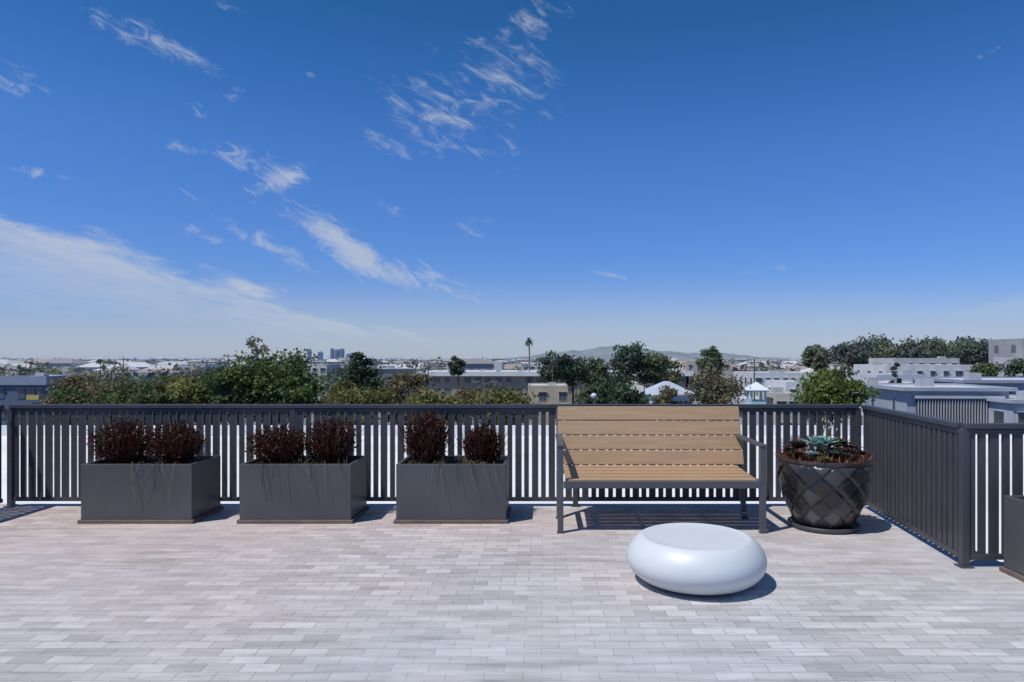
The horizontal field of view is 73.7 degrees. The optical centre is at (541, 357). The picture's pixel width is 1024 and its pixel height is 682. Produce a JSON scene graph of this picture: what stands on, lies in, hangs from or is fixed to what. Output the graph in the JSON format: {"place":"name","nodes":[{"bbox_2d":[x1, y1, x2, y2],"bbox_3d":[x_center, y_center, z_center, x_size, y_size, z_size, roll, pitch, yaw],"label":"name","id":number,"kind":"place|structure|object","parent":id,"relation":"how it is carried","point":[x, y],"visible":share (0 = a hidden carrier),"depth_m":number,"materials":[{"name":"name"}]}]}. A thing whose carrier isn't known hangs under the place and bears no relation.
{"place":"outdoors","nodes":[
{"label":"outdoors","id":0,"kind":"place"},
{"bbox_2d":[0,384,56,424],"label":"walls","id":1,"kind":"structure","parent":0,"point":[10,394],"depth_m":104.50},
{"bbox_2d":[0,388,44,418],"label":"window frames","id":2,"kind":"structure","parent":1,"relation":"attached to","point":[24,398],"depth_m":104.44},
{"bbox_2d":[0,389,42,418],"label":"windows","id":3,"kind":"structure","parent":2,"relation":"in","point":[20,393],"depth_m":104.42,"materials":[{"name":"grey glass"}]},
{"bbox_2d":[0,373,86,384],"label":"roof","id":4,"kind":"structure","parent":1,"relation":"on","point":[40,378],"depth_m":104.20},
{"bbox_2d":[0,354,950,358],"bbox_3d":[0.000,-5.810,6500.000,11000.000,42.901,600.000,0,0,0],"label":"hills","id":5,"kind":"structure","parent":0,"point":[150,356],"depth_m":6348.49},
{"bbox_2d":[0,357,987,401],"bbox_3d":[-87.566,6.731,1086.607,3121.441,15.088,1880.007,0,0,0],"label":"distant tree mass","id":6,"kind":"object","parent":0,"point":[199,371],"visible":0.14,"depth_m":216.40,"materials":[{"name":"green plant"}]},
{"bbox_2d":[0,436,1023,561],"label":"neighbour white roof","id":7,"kind":"structure","parent":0,"point":[4,468],"depth_m":20.11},
{"bbox_2d":[0,0,1023,357],"label":"sky","id":8,"kind":"structure","parent":0,"point":[383,178],"materials":[{"name":"blue"}]},
{"bbox_2d":[2,425,1023,454],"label":"neighbour building","id":9,"kind":"structure","parent":0,"point":[4,430],"depth_m":31.01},
{"bbox_2d":[194,359,832,424],"bbox_3d":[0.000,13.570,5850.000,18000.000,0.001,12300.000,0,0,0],"label":"ground","id":10,"kind":"structure","parent":0,"point":[312,417],"depth_m":146.59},
{"bbox_2d":[38,370,100,424],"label":"broadleaf tree","id":11,"kind":"object","parent":10,"relation":"on","point":[74,380],"visible":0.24,"depth_m":59.09,"materials":[{"name":"green plant"}]},
{"bbox_2d":[48,385,94,424],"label":"broadleaf tree","id":12,"kind":"object","parent":10,"relation":"on","point":[68,392],"visible":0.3,"depth_m":55.12,"materials":[{"name":"green plant"}]},
{"bbox_2d":[61,373,145,423],"bbox_3d":[-35.441,7.447,56.718,7.044,12.247,6.663,0,0,0],"label":"broadleaf tree","id":13,"kind":"object","parent":10,"relation":"on","point":[97,390],"visible":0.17,"depth_m":55.81,"materials":[{"name":"green plant"}]},
{"bbox_2d":[84,379,145,424],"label":"broadleaf tree","id":14,"kind":"object","parent":10,"relation":"on","point":[103,398],"visible":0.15,"depth_m":53.30,"materials":[{"name":"green plant"}]},
{"bbox_2d":[65,369,197,382],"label":"grey warehouse","id":15,"kind":"structure","parent":10,"relation":"on","point":[142,372],"depth_m":209.00,"materials":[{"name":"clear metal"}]},
{"bbox_2d":[117,382,181,424],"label":"broadleaf tree","id":16,"kind":"object","parent":10,"relation":"on","point":[139,397],"visible":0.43,"depth_m":49.03,"materials":[{"name":"green plant"}]},
{"bbox_2d":[111,372,209,423],"bbox_3d":[-30.491,7.398,55.731,6.778,12.361,5.661,0,0,0],"label":"broadleaf tree","id":17,"kind":"object","parent":10,"relation":"on","point":[159,386],"visible":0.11,"depth_m":55.75,"materials":[{"name":"green plant"}]},
{"bbox_2d":[160,373,229,424],"bbox_3d":[-25.910,7.328,51.856,6.333,12.498,5.644,0,0,0],"label":"broadleaf tree","id":18,"kind":"object","parent":10,"relation":"on","point":[193,390],"visible":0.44,"depth_m":50.73,"materials":[{"name":"green plant"}]},
{"bbox_2d":[198,362,258,423],"bbox_3d":[-22.896,6.939,49.886,3.959,13.265,4.871,0,0,0],"label":"broadleaf tree","id":19,"kind":"object","parent":10,"relation":"on","point":[219,379],"visible":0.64,"depth_m":49.02,"materials":[{"name":"green plant"}]},
{"bbox_2d":[245,336,271,356],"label":"slender tree","id":20,"kind":"object","parent":10,"relation":"on","point":[251,344],"visible":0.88,"depth_m":99.88,"materials":[{"name":"green plant"}]},
{"bbox_2d":[216,347,328,424],"bbox_3d":[-20.614,6.288,52.320,7.896,14.564,7.367,0,0,-35],"label":"broadleaf tree","id":21,"kind":"object","parent":10,"relation":"on","point":[265,391],"visible":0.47,"depth_m":50.84,"materials":[{"name":"green plant"}]},
{"bbox_2d":[270,373,320,421],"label":"broadleaf tree","id":22,"kind":"object","parent":10,"relation":"on","point":[291,385],"visible":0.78,"depth_m":49.38,"materials":[{"name":"green plant"}]},
{"bbox_2d":[310,365,339,401],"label":"walls","id":23,"kind":"structure","parent":10,"relation":"on","point":[326,369],"depth_m":209.47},
{"bbox_2d":[315,378,358,413],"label":"broadleaf tree","id":24,"kind":"object","parent":10,"relation":"on","point":[340,384],"visible":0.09,"depth_m":56.05,"materials":[{"name":"green plant"}]},
{"bbox_2d":[311,383,398,424],"bbox_3d":[-14.194,7.762,51.766,6.342,11.623,6.124,0,0,0],"label":"broadleaf tree","id":25,"kind":"object","parent":10,"relation":"on","point":[363,396],"visible":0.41,"depth_m":51.85,"materials":[{"name":"green plant"}]},
{"bbox_2d":[336,351,386,414],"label":"conifer tree","id":26,"kind":"object","parent":10,"relation":"on","point":[356,373],"visible":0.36,"depth_m":68.79,"materials":[{"name":"green plant"}]},
{"bbox_2d":[379,368,437,424],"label":"broadleaf tree","id":27,"kind":"object","parent":10,"relation":"on","point":[412,382],"visible":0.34,"depth_m":57.46,"materials":[{"name":"green plant"}]},
{"bbox_2d":[0,358,853,397],"bbox_3d":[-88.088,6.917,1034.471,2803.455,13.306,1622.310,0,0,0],"label":"distant houses","id":28,"kind":"structure","parent":10,"relation":"on","point":[141,365],"depth_m":278.45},
{"bbox_2d":[401,387,473,424],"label":"broadleaf tree","id":29,"kind":"object","parent":10,"relation":"on","point":[426,397],"visible":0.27,"depth_m":51.59,"materials":[{"name":"green plant"}]},
{"bbox_2d":[447,355,465,423],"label":"tree","id":30,"kind":"object","parent":10,"relation":"on","point":[457,367],"visible":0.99,"depth_m":138.43,"materials":[{"name":"green plant"}]},
{"bbox_2d":[451,386,487,424],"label":"broadleaf tree","id":31,"kind":"object","parent":10,"relation":"on","point":[463,391],"visible":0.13,"depth_m":57.13,"materials":[{"name":"green plant"}]},
{"bbox_2d":[467,382,539,424],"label":"broadleaf tree","id":32,"kind":"object","parent":10,"relation":"on","point":[508,396],"visible":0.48,"depth_m":53.01,"materials":[{"name":"green plant"}]},
{"bbox_2d":[528,388,567,424],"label":"walls","id":33,"kind":"structure","parent":10,"relation":"on","point":[552,395],"depth_m":120.00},
{"bbox_2d":[528,382,567,387],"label":"roof","id":34,"kind":"structure","parent":33,"relation":"on","point":[548,385],"depth_m":124.03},
{"bbox_2d":[539,392,566,400],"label":"window frames","id":35,"kind":"structure","parent":33,"relation":"attached to","point":[559,400],"depth_m":119.94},
{"bbox_2d":[530,392,565,417],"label":"windows","id":36,"kind":"structure","parent":35,"relation":"in","point":[542,395],"depth_m":119.92,"materials":[{"name":"grey glass"}]},
{"bbox_2d":[534,350,569,382],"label":"broadleaf tree","id":37,"kind":"object","parent":10,"relation":"on","point":[561,369],"visible":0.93,"depth_m":138.08,"materials":[{"name":"green plant"}]},
{"bbox_2d":[421,376,688,401],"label":"walls","id":38,"kind":"structure","parent":10,"relation":"on","point":[515,383],"depth_m":209.00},
{"bbox_2d":[419,369,693,375],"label":"roof","id":39,"kind":"structure","parent":38,"relation":"on","point":[480,372],"depth_m":207.80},
{"bbox_2d":[443,378,681,392],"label":"window frames","id":40,"kind":"structure","parent":38,"relation":"attached to","point":[498,382],"depth_m":208.94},
{"bbox_2d":[433,378,685,392],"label":"windows","id":41,"kind":"structure","parent":40,"relation":"in","point":[487,380],"depth_m":208.93,"materials":[{"name":"grey glass"}]},
{"bbox_2d":[559,354,592,420],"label":"broadleaf tree","id":42,"kind":"object","parent":10,"relation":"on","point":[578,371],"visible":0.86,"depth_m":140.78,"materials":[{"name":"green plant"}]},
{"bbox_2d":[576,357,612,384],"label":"broadleaf tree","id":43,"kind":"object","parent":10,"relation":"on","point":[597,368],"visible":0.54,"depth_m":149.55,"materials":[{"name":"green plant"}]},
{"bbox_2d":[573,371,655,420],"bbox_3d":[5.590,7.259,51.855,6.419,12.632,6.426,0,0,0],"label":"broadleaf tree","id":44,"kind":"object","parent":10,"relation":"on","point":[610,392],"visible":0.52,"depth_m":51.33,"materials":[{"name":"green plant"}]},
{"bbox_2d":[607,341,649,382],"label":"broadleaf tree","id":45,"kind":"object","parent":10,"relation":"on","point":[631,356],"visible":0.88,"depth_m":137.47,"materials":[{"name":"green plant"}]},
{"bbox_2d":[636,350,675,386],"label":"broadleaf tree","id":46,"kind":"object","parent":10,"relation":"on","point":[656,362],"visible":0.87,"depth_m":137.50,"materials":[{"name":"green plant"}]},
{"bbox_2d":[651,385,680,403],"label":"broadleaf tree","id":47,"kind":"object","parent":10,"relation":"on","point":[667,395],"visible":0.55,"depth_m":74.47,"materials":[{"name":"green plant"}]},
{"bbox_2d":[647,356,684,386],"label":"broadleaf tree","id":48,"kind":"object","parent":10,"relation":"on","point":[673,377],"visible":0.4,"depth_m":148.43,"materials":[{"name":"green plant"}]},
{"bbox_2d":[677,362,730,401],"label":"walls","id":49,"kind":"structure","parent":10,"relation":"on","point":[695,370],"depth_m":209.00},
{"bbox_2d":[694,345,727,379],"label":"broadleaf tree","id":50,"kind":"object","parent":10,"relation":"on","point":[713,356],"visible":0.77,"depth_m":138.01,"materials":[{"name":"green plant"}]},
{"bbox_2d":[683,365,750,420],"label":"broadleaf tree","id":51,"kind":"object","parent":10,"relation":"on","point":[714,388],"visible":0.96,"depth_m":79.30,"materials":[{"name":"green plant"}]},
{"bbox_2d":[744,382,768,424],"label":"white roof cupola","id":52,"kind":"object","parent":10,"relation":"on","point":[757,387],"visible":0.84,"depth_m":98.90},
{"bbox_2d":[734,373,811,395],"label":"walls","id":53,"kind":"structure","parent":10,"relation":"on","point":[771,376],"depth_m":149.30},
{"bbox_2d":[736,376,805,395],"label":"window frames","id":54,"kind":"structure","parent":53,"relation":"attached to","point":[765,379],"depth_m":149.19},
{"bbox_2d":[735,377,794,395],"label":"windows","id":55,"kind":"structure","parent":54,"relation":"attached to","point":[759,380],"depth_m":149.22,"materials":[{"name":"grey glass"}]},
{"bbox_2d":[734,370,816,373],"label":"roof","id":56,"kind":"structure","parent":53,"relation":"on","point":[774,372],"depth_m":157.29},
{"bbox_2d":[801,344,831,367],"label":"broadleaf tree","id":57,"kind":"object","parent":10,"relation":"on","point":[809,353],"visible":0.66,"depth_m":267.99,"materials":[{"name":"green plant"}]},
{"bbox_2d":[811,352,827,374],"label":"broadleaf tree","id":58,"kind":"object","parent":10,"relation":"on","point":[817,358],"visible":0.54,"depth_m":129.27,"materials":[{"name":"green plant"}]},
{"bbox_2d":[789,364,881,424],"bbox_3d":[21.697,7.022,52.237,5.996,13.107,5.737,0,0,-24],"label":"broadleaf tree","id":59,"kind":"object","parent":10,"relation":"on","point":[821,386],"visible":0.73,"depth_m":51.16,"materials":[{"name":"green plant"}]},
{"bbox_2d":[824,335,876,367],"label":"broadleaf tree","id":60,"kind":"object","parent":10,"relation":"on","point":[860,354],"visible":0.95,"depth_m":257.65,"materials":[{"name":"green plant"}]},
{"bbox_2d":[834,332,908,361],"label":"broadleaf tree","id":61,"kind":"object","parent":10,"relation":"on","point":[884,347],"visible":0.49,"depth_m":260.35,"materials":[{"name":"green plant"}]},
{"bbox_2d":[888,362,901,382],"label":"cypress tree","id":62,"kind":"object","parent":10,"relation":"on","point":[894,375],"visible":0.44,"depth_m":79.97,"materials":[{"name":"green plant"}]},
{"bbox_2d":[869,359,959,364],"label":"walls","id":63,"kind":"structure","parent":10,"relation":"on","point":[949,362],"depth_m":152.00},
{"bbox_2d":[869,356,959,359],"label":"roof","id":64,"kind":"structure","parent":63,"relation":"on","point":[941,358],"depth_m":152.00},
{"bbox_2d":[894,335,936,357],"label":"broadleaf tree","id":65,"kind":"object","parent":10,"relation":"on","point":[908,347],"visible":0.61,"depth_m":257.44,"materials":[{"name":"green plant"}]},
{"bbox_2d":[913,335,977,364],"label":"broadleaf tree","id":66,"kind":"object","parent":10,"relation":"on","point":[956,350],"visible":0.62,"depth_m":254.32,"materials":[{"name":"green plant"}]},
{"bbox_2d":[945,335,993,364],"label":"broadleaf tree","id":67,"kind":"object","parent":10,"relation":"on","point":[981,352],"visible":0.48,"depth_m":258.92,"materials":[{"name":"green plant"}]},
{"bbox_2d":[967,362,1001,376],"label":"broadleaf tree","id":68,"kind":"object","parent":10,"relation":"on","point":[988,369],"visible":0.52,"depth_m":103.43,"materials":[{"name":"green plant"}]},
{"bbox_2d":[989,338,1023,363],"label":"grey office block","id":69,"kind":"structure","parent":10,"relation":"on","point":[1006,347],"depth_m":135.47,"materials":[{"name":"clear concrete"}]},
{"bbox_2d":[989,401,1023,422],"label":"walls","id":70,"kind":"structure","parent":10,"relation":"on","point":[1010,409],"depth_m":61.95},
{"bbox_2d":[985,391,1023,403],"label":"roof","id":71,"kind":"structure","parent":70,"relation":"on","point":[1018,398],"depth_m":62.97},
{"bbox_2d":[993,409,1023,422],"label":"window frames","id":72,"kind":"structure","parent":70,"relation":"attached to","point":[1004,414],"depth_m":62.31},
{"bbox_2d":[994,410,1023,422],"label":"windows","id":73,"kind":"structure","parent":72,"relation":"attached to","point":[998,416],"depth_m":62.72,"materials":[{"name":"grey glass"}]},
{"bbox_2d":[999,357,1023,376],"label":"broadleaf tree","id":74,"kind":"object","parent":10,"relation":"on","point":[1015,366],"visible":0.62,"depth_m":104.64,"materials":[{"name":"green plant"}]},
{"bbox_3d":[0.350,7.700,0.685,12.200,11.740,13.170,0,0,0],"label":"apartment block below deck","id":75,"kind":"object","parent":10,"relation":"on","visible":0},
{"bbox_2d":[0,504,1023,681],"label":"roof deck floor","id":76,"kind":"structure","parent":75,"relation":"on","point":[375,593],"depth_m":4.32,"materials":[{"name":"tile"}]},
{"bbox_2d":[0,405,4,502],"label":"metal railing","id":77,"kind":"object","parent":76,"relation":"on","point":[2,407],"visible":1,"depth_m":7.09,"materials":[{"name":"metal"}]},
{"bbox_2d":[77,452,222,523],"bbox_3d":[-3.835,1.242,6.732,1.090,0.655,0.714,0,0,0],"label":"rectangular planter","id":78,"kind":"object","parent":76,"relation":"on","point":[147,491],"visible":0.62,"depth_m":6.45,"materials":[{"name":"metal"}]},
{"bbox_2d":[79,415,160,463],"bbox_3d":[-4.129,0.819,6.683,0.799,0.523,0.808,0,0,29],"label":"red leaf shrub","id":79,"kind":"object","parent":78,"relation":"on","point":[128,449],"visible":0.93,"depth_m":6.61,"materials":[{"name":"plant"}]},
{"bbox_2d":[134,419,214,463],"bbox_3d":[-3.626,0.844,6.733,0.783,0.495,0.814,0,0,0],"label":"red leaf shrub","id":80,"kind":"object","parent":78,"relation":"in","point":[180,445],"visible":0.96,"depth_m":6.62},
{"bbox_2d":[237,455,368,523],"bbox_3d":[-2.333,1.248,6.732,1.094,0.645,0.644,0,0,0],"label":"rectangular planter","id":81,"kind":"object","parent":76,"relation":"on","point":[303,490],"visible":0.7,"depth_m":6.45,"materials":[{"name":"metal"}]},
{"bbox_2d":[235,422,318,463],"bbox_3d":[-2.588,0.864,6.756,0.904,0.457,0.848,0,0,0],"label":"red leaf shrub","id":82,"kind":"object","parent":81,"relation":"in","point":[276,445],"visible":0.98,"depth_m":6.62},
{"bbox_2d":[297,417,364,463],"bbox_3d":[-2.102,0.823,6.788,0.744,0.514,0.752,0,0,0],"label":"red leaf shrub","id":83,"kind":"object","parent":81,"relation":"on","point":[327,446],"visible":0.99,"depth_m":6.68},
{"bbox_2d":[3,404,864,506],"bbox_3d":[-1.135,1.032,7.200,9.030,1.075,0.100,0,0,0],"label":"metal railing","id":84,"kind":"object","parent":76,"relation":"on","point":[296,415],"visible":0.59,"depth_m":7.19,"materials":[{"name":"metal"}]},
{"bbox_2d":[394,452,510,523],"bbox_3d":[-0.860,1.224,6.700,1.080,0.693,0.700,0,0,0],"label":"rectangular planter","id":85,"kind":"object","parent":76,"relation":"on","point":[454,489],"visible":0.82,"depth_m":6.45,"materials":[{"name":"metal"}]},
{"bbox_2d":[395,405,456,463],"bbox_3d":[-1.134,0.771,6.730,0.705,0.631,0.690,0,0,-24],"label":"red leaf shrub","id":86,"kind":"object","parent":85,"relation":"on","point":[428,446],"visible":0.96,"depth_m":6.64,"materials":[{"name":"plant"}]},
{"bbox_2d":[453,423,513,463],"bbox_3d":[-0.585,0.853,6.737,0.626,0.462,0.607,0,0,0],"label":"red leaf shrub","id":87,"kind":"object","parent":85,"relation":"in","point":[482,441],"visible":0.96,"depth_m":6.67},
{"bbox_2d":[555,406,766,533],"bbox_3d":[1.071,1.035,6.533,1.877,1.071,0.911,0,0,0],"label":"park bench","id":88,"kind":"object","parent":76,"relation":"on","point":[648,454],"visible":1,"depth_m":6.81,"materials":[{"name":"brown wood"}]},
{"bbox_2d":[627,523,766,594],"bbox_3d":[1.080,1.411,4.800,0.958,0.317,0.958,0,0,0],"label":"round ottoman","id":89,"kind":"object","parent":76,"relation":"on","point":[697,559],"visible":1,"depth_m":4.47,"materials":[{"name":"plastic"}]},
{"bbox_2d":[777,452,872,534],"bbox_3d":[2.608,1.246,6.331,0.828,0.648,0.826,0,0,0],"label":"ceramic plant pot","id":90,"kind":"object","parent":76,"relation":"on","point":[830,498],"visible":0.94,"depth_m":6.04,"materials":[{"name":"ceramic"}]},
{"bbox_2d":[774,446,874,463],"bbox_3d":[2.601,0.893,6.297,0.853,0.133,0.844,0,0,-34],"label":"reddish groundcover","id":91,"kind":"object","parent":90,"relation":"in","point":[839,458],"visible":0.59,"depth_m":6.15,"materials":[{"name":"red plant"}]},
{"bbox_2d":[779,439,810,448],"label":"dark succulent","id":92,"kind":"object","parent":91,"relation":"on","point":[799,444],"visible":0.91,"depth_m":6.37,"materials":[{"name":"brown plant"}]},
{"bbox_2d":[801,435,839,447],"bbox_3d":[2.532,0.765,6.189,0.329,0.109,0.352,0,0,0],"label":"agave succulent","id":93,"kind":"object","parent":91,"relation":"on","point":[821,441],"visible":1,"depth_m":6.17,"materials":[{"name":"green plant"}]},
{"bbox_2d":[861,405,962,556],"bbox_3d":[3.268,1.005,6.150,0.070,1.020,1.991,0,0,6],"label":"metal railing","id":94,"kind":"object","parent":76,"relation":"on","point":[914,483],"visible":0.81,"depth_m":5.90,"materials":[{"name":"metal"}]},
{"bbox_2d":[953,423,1023,568],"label":"metal railing","id":95,"kind":"object","parent":76,"relation":"on","point":[967,432],"visible":0.98,"depth_m":5.11,"materials":[{"name":"metal"}]},
{"bbox_2d":[999,495,1023,581],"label":"rectangular planter","id":96,"kind":"object","parent":76,"relation":"on","point":[1013,566],"visible":1,"depth_m":4.89,"materials":[{"name":"metal"}]},
{"bbox_2d":[489,346,791,359],"bbox_3d":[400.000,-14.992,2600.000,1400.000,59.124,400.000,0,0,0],"label":"hills","id":97,"kind":"structure","parent":0,"point":[602,352],"depth_m":2527.87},
{"bbox_2d":[639,381,693,395],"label":"roof","id":98,"kind":"structure","parent":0,"point":[653,390],"depth_m":106.24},
{"bbox_2d":[758,393,799,424],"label":"walls","id":99,"kind":"structure","parent":0,"point":[773,398],"depth_m":98.00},
{"bbox_2d":[758,387,799,395],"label":"roof","id":100,"kind":"structure","parent":99,"relation":"on","point":[776,391],"depth_m":101.80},
{"bbox_2d":[765,382,808,424],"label":"walls","id":101,"kind":"structure","parent":0,"point":[787,387],"depth_m":104.84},
{"bbox_2d":[765,377,805,383],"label":"roof","id":102,"kind":"structure","parent":101,"relation":"on","point":[785,381],"depth_m":108.28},
{"bbox_2d":[846,375,912,381],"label":"walls","id":103,"kind":"structure","parent":0,"point":[904,379],"depth_m":98.03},
{"bbox_2d":[846,370,923,376],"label":"roof","id":104,"kind":"structure","parent":103,"relation":"on","point":[904,373],"depth_m":99.83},
{"bbox_2d":[856,377,912,384],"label":"roof","id":105,"kind":"structure","parent":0,"point":[872,379],"depth_m":89.82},
{"bbox_2d":[854,366,977,376],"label":"walls","id":106,"kind":"structure","parent":0,"point":[926,371],"depth_m":130.60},
{"bbox_2d":[867,370,963,376],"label":"window frames","id":107,"kind":"structure","parent":106,"relation":"attached to","point":[935,372],"depth_m":130.54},
{"bbox_2d":[857,370,961,376],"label":"windows","id":108,"kind":"structure","parent":107,"relation":"in","point":[958,373],"depth_m":130.53,"materials":[{"name":"grey glass"}]},
{"bbox_2d":[854,362,977,366],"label":"roof","id":109,"kind":"structure","parent":106,"relation":"on","point":[876,364],"depth_m":130.76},
{"bbox_2d":[864,387,1008,413],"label":"walls","id":110,"kind":"structure","parent":0,"point":[905,401],"depth_m":65.57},
{"bbox_2d":[862,379,1017,390],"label":"roof","id":111,"kind":"structure","parent":110,"relation":"on","point":[924,385],"depth_m":68.73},
{"bbox_2d":[913,380,1023,394],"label":"walls","id":112,"kind":"structure","parent":0,"point":[1020,386],"depth_m":74.78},
{"bbox_2d":[908,373,1023,382],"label":"roof","id":113,"kind":"structure","parent":112,"relation":"on","point":[972,378],"depth_m":78.59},
{"bbox_2d":[994,359,1023,376],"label":"walls","id":114,"kind":"structure","parent":0,"point":[1005,364],"depth_m":130.14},
{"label":"window frames","id":115,"kind":"object","parent":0,"visible":0},
{"bbox_2d":[914,396,1004,422],"bbox_3d":[39.732,5.170,65.001,8.200,3.000,0.400,0,0,3],"label":"louvre screen","id":116,"kind":"object","parent":115,"relation":"attached to","point":[969,409],"visible":0.62,"depth_m":64.96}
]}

